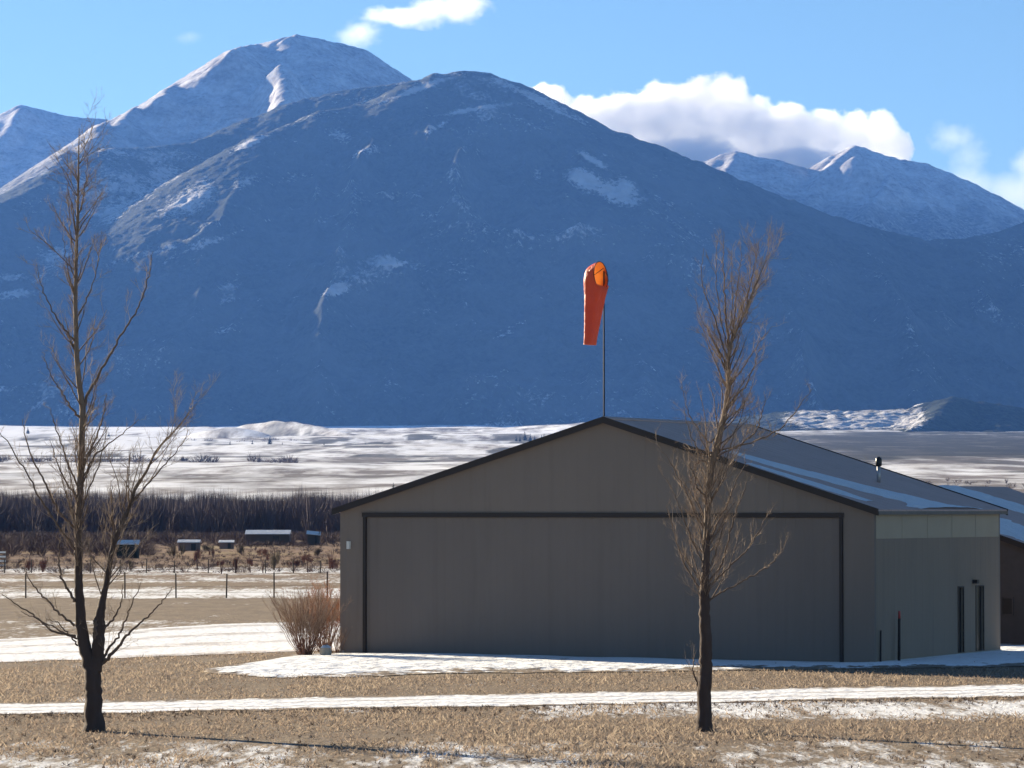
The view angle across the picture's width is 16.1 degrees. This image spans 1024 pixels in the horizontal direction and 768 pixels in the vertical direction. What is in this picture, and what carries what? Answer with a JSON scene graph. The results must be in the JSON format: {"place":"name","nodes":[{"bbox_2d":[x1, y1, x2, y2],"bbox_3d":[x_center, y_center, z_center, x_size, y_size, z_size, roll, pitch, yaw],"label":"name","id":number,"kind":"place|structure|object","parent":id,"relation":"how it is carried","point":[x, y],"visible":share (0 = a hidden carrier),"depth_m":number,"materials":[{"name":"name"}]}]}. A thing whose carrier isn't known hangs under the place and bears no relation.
{"place":"outdoors","nodes":[
{"label":"outdoors","id":0,"kind":"place"},
{"bbox_2d":[0,105,107,187],"bbox_3d":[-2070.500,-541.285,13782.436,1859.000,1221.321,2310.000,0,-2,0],"label":"peak","id":1,"kind":"structure","parent":0,"point":[29,136],"depth_m":14284.39,"materials":[{"name":"white snow"}]},
{"bbox_2d":[0,34,412,194],"bbox_3d":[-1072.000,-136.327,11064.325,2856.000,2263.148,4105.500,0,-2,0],"label":"snowy mountain","id":2,"kind":"structure","parent":0,"point":[227,88],"depth_m":11984.18,"materials":[{"name":"white snow"}]},
{"bbox_2d":[0,71,1023,426],"bbox_3d":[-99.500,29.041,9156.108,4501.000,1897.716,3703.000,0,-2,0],"label":"forested mountain","id":3,"kind":"structure","parent":0,"point":[430,249],"depth_m":8933.46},
{"bbox_2d":[0,421,1023,767],"bbox_3d":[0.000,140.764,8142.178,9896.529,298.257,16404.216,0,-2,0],"label":"ground","id":4,"kind":"structure","parent":0,"point":[356,459],"depth_m":157.32,"materials":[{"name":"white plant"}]},
{"bbox_2d":[0,551,5,566],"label":"rail gate","id":5,"kind":"structure","parent":4,"relation":"on","point":[3,556],"depth_m":277.52,"materials":[{"name":"grey metal"}]},
{"bbox_2d":[23,555,33,569],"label":"field bush","id":6,"kind":"object","parent":4,"relation":"on","point":[28,566],"visible":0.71,"depth_m":270.92,"materials":[{"name":"brown plant"}]},
{"bbox_2d":[39,557,46,571],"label":"field bush","id":7,"kind":"object","parent":4,"relation":"on","point":[43,567],"visible":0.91,"depth_m":262.81,"materials":[{"name":"brown plant"}]},
{"bbox_2d":[0,86,220,731],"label":"bare tree","id":8,"kind":"object","parent":4,"relation":"on","point":[94,660],"visible":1,"depth_m":73.40,"materials":[{"name":"brown plant"}]},
{"bbox_2d":[116,540,139,557],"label":"field shed","id":9,"kind":"structure","parent":4,"relation":"on","point":[129,545],"depth_m":339.51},
{"bbox_2d":[130,547,133,557],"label":"door","id":10,"kind":"structure","parent":9,"relation":"in","point":[131,548],"depth_m":339.46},
{"bbox_2d":[0,621,339,661],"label":"taxiway","id":11,"kind":"structure","parent":4,"relation":"on","point":[233,638],"depth_m":122.45,"materials":[{"name":"white snow"}]},
{"bbox_2d":[0,529,339,572],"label":"brush","id":12,"kind":"object","parent":4,"relation":"on","point":[15,543],"visible":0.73,"depth_m":384.52,"materials":[{"name":"brown plant"}]},
{"bbox_2d":[15,571,327,597],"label":"wire fence","id":13,"kind":"object","parent":4,"relation":"on","point":[175,580],"visible":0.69,"depth_m":184.99,"materials":[{"name":"grey metal"}]},
{"bbox_2d":[3,559,339,572],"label":"wire fence","id":14,"kind":"object","parent":4,"relation":"on","point":[90,564],"visible":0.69,"depth_m":258.98,"materials":[{"name":"grey metal"}]},
{"bbox_2d":[165,544,185,557],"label":"field bush","id":15,"kind":"object","parent":4,"relation":"on","point":[173,551],"visible":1,"depth_m":339.50,"materials":[{"name":"brown plant"}]},
{"bbox_2d":[177,540,201,550],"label":"field shed","id":16,"kind":"structure","parent":4,"relation":"on","point":[192,545],"depth_m":401.94,"materials":[{"name":"grey metal"}]},
{"bbox_2d":[191,544,195,549],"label":"door","id":17,"kind":"structure","parent":16,"relation":"in","point":[193,546],"depth_m":401.94,"materials":[{"name":"grey"}]},
{"bbox_2d":[0,484,384,533],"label":"woods","id":18,"kind":"object","parent":4,"relation":"on","point":[213,513],"visible":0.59,"depth_m":652.96,"materials":[{"name":"plant"}]},
{"bbox_2d":[194,550,201,568],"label":"young tree","id":19,"kind":"object","parent":4,"relation":"on","point":[197,554],"visible":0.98,"depth_m":275.34,"materials":[{"name":"brown plant"}]},
{"bbox_2d":[203,541,213,550],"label":"field bush","id":20,"kind":"object","parent":4,"relation":"on","point":[206,547],"visible":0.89,"depth_m":401.84,"materials":[{"name":"brown plant"}]},
{"bbox_2d":[217,561,223,573],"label":"young tree","id":21,"kind":"object","parent":4,"relation":"on","point":[221,563],"visible":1,"depth_m":255.18,"materials":[{"name":"brown plant"}]},
{"bbox_2d":[218,540,234,548],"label":"field shed","id":22,"kind":"structure","parent":4,"relation":"on","point":[226,544],"depth_m":421.31,"materials":[{"name":"grey metal"}]},
{"bbox_2d":[233,558,237,572],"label":"young tree","id":23,"kind":"object","parent":4,"relation":"on","point":[234,562],"visible":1,"depth_m":258.96,"materials":[{"name":"brown plant"}]},
{"bbox_2d":[246,558,252,572],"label":"young tree","id":24,"kind":"object","parent":4,"relation":"on","point":[250,561],"visible":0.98,"depth_m":260.92,"materials":[{"name":"brown plant"}]},
{"bbox_2d":[257,547,271,572],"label":"young tree","id":25,"kind":"object","parent":4,"relation":"on","point":[264,551],"visible":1,"depth_m":258.93,"materials":[{"name":"brown plant"}]},
{"bbox_2d":[245,530,291,544],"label":"field shed","id":26,"kind":"structure","parent":4,"relation":"on","point":[254,536],"depth_m":466.27,"materials":[{"name":"grey metal"}]},
{"bbox_2d":[273,536,278,544],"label":"door","id":27,"kind":"structure","parent":26,"relation":"in","point":[275,538],"depth_m":466.26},
{"bbox_2d":[270,548,279,569],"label":"field bush","id":28,"kind":"object","parent":4,"relation":"on","point":[273,563],"visible":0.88,"depth_m":271.00,"materials":[{"name":"brown plant"}]},
{"bbox_2d":[288,559,299,566],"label":"field bush","id":29,"kind":"object","parent":4,"relation":"on","point":[297,562],"visible":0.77,"depth_m":289.03,"materials":[{"name":"brown plant"}]},
{"bbox_2d":[300,552,312,571],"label":"young tree","id":30,"kind":"object","parent":4,"relation":"on","point":[305,557],"visible":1,"depth_m":262.85,"materials":[{"name":"brown plant"}]},
{"bbox_2d":[262,579,353,654],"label":"bare shrub","id":31,"kind":"object","parent":4,"relation":"on","point":[297,630],"visible":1,"depth_m":111.22,"materials":[{"name":"brown plant"}]},
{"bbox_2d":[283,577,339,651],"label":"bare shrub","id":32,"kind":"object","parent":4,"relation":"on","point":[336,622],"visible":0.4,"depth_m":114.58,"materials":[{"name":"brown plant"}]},
{"bbox_2d":[306,530,320,544],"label":"field shed","id":33,"kind":"structure","parent":4,"relation":"on","point":[313,537],"depth_m":466.26,"materials":[{"name":"grey metal"}]},
{"bbox_2d":[313,549,320,555],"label":"field bush","id":34,"kind":"object","parent":4,"relation":"on","point":[317,551],"visible":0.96,"depth_m":356.52,"materials":[{"name":"brown plant"}]},
{"bbox_2d":[320,645,331,654],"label":"boulder","id":35,"kind":"object","parent":4,"relation":"on","point":[325,650],"visible":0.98,"depth_m":110.53,"materials":[{"name":"stone"}]},
{"bbox_2d":[328,553,339,568],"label":"field bush","id":36,"kind":"object","parent":4,"relation":"on","point":[332,563],"visible":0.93,"depth_m":275.31,"materials":[{"name":"brown plant"}]},
{"bbox_2d":[324,624,347,652],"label":"bare shrub","id":37,"kind":"object","parent":4,"relation":"on","point":[336,644],"visible":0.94,"depth_m":113.12,"materials":[{"name":"plant"}]},
{"bbox_2d":[0,437,1023,488],"bbox_3d":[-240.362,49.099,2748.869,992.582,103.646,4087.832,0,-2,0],"label":"scrub","id":38,"kind":"object","parent":4,"relation":"on","point":[252,458],"visible":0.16,"depth_m":2558.09,"materials":[{"name":"brown plant"}]},
{"bbox_2d":[584,261,608,415],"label":"windsock","id":39,"kind":"object","parent":4,"relation":"on","point":[596,286],"visible":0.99,"depth_m":164.39,"materials":[{"name":"fabric"}]},
{"bbox_2d":[203,645,1023,676],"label":"apron","id":40,"kind":"object","parent":4,"relation":"on","point":[363,664],"visible":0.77,"depth_m":103.83,"materials":[{"name":"white snow"}]},
{"bbox_2d":[331,416,1007,661],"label":"hangar","id":41,"kind":"structure","parent":4,"relation":"on","point":[560,543],"depth_m":109.30,"materials":[{"name":"metal"}]},
{"bbox_2d":[367,517,839,661],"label":"bifold door","id":42,"kind":"structure","parent":41,"relation":"in","point":[551,586],"depth_m":109.14,"materials":[{"name":"grey metal"}]},
{"bbox_2d":[958,586,964,652],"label":"side door","id":43,"kind":"structure","parent":41,"relation":"in","point":[959,587],"depth_m":111.15,"materials":[{"name":"grey metal"}]},
{"bbox_2d":[975,585,984,650],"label":"side door","id":44,"kind":"structure","parent":41,"relation":"in","point":[977,587],"depth_m":112.60,"materials":[{"name":"grey metal"}]},
{"bbox_2d":[644,219,812,731],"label":"bare tree","id":45,"kind":"object","parent":4,"relation":"on","point":[704,706],"visible":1,"depth_m":73.43,"materials":[{"name":"brown plant"}]},
{"bbox_2d":[880,630,881,661],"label":"marker stake","id":46,"kind":"object","parent":4,"relation":"on","point":[880,646],"visible":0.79,"depth_m":105.00,"materials":[{"name":"black metal"}]},
{"bbox_2d":[898,611,900,660],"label":"marker stake","id":47,"kind":"object","parent":4,"relation":"on","point":[899,636],"visible":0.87,"depth_m":105.96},
{"bbox_2d":[960,486,1023,643],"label":"metal shed","id":48,"kind":"structure","parent":4,"relation":"on","point":[1011,590],"depth_m":121.72,"materials":[{"name":"grey metal"}]},
{"bbox_2d":[1001,597,1013,615],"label":"window","id":49,"kind":"structure","parent":48,"relation":"in","point":[1007,604],"depth_m":121.69,"materials":[{"name":"black glass"}]},
{"bbox_2d":[0,651,1023,767],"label":"dry grass","id":50,"kind":"structure","parent":0,"point":[561,730],"depth_m":75.81,"materials":[{"name":"beige plant"}]},
{"bbox_2d":[0,684,1023,713],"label":"road","id":51,"kind":"structure","parent":0,"point":[717,696],"depth_m":85.46,"materials":[{"name":"white snow"}]},
{"bbox_2d":[0,0,1023,209],"label":"sky","id":52,"kind":"structure","parent":0,"point":[939,84],"materials":[{"name":"blue"}]},
{"bbox_2d":[746,463,871,500],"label":"roof snow","id":53,"kind":"structure","parent":0,"point":[825,487],"depth_m":106.65,"materials":[{"name":"white snow"}]},
{"bbox_2d":[723,449,981,508],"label":"roof snow","id":54,"kind":"structure","parent":0,"point":[915,501],"depth_m":108.87,"materials":[{"name":"white snow"}]},
{"bbox_2d":[696,396,1023,431],"bbox_3d":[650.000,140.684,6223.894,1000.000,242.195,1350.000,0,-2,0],"label":"wooded hill","id":55,"kind":"structure","parent":0,"point":[952,414],"depth_m":6155.51,"materials":[{"name":"white snow"}]},
{"bbox_2d":[704,145,1023,240],"bbox_3d":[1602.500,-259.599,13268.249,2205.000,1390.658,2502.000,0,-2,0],"label":"distant peaks","id":56,"kind":"object","parent":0,"point":[870,188],"visible":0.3,"depth_m":13716.55,"materials":[{"name":"white snow"}]},
{"bbox_2d":[938,485,1023,513],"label":"roof snow","id":57,"kind":"structure","parent":0,"point":[1012,506],"depth_m":131.04,"materials":[{"name":"white snow"}]},
{"bbox_2d":[1000,518,1023,540],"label":"roof snow","id":58,"kind":"structure","parent":0,"point":[1010,528],"depth_m":123.82,"materials":[{"name":"white snow"}]}
]}

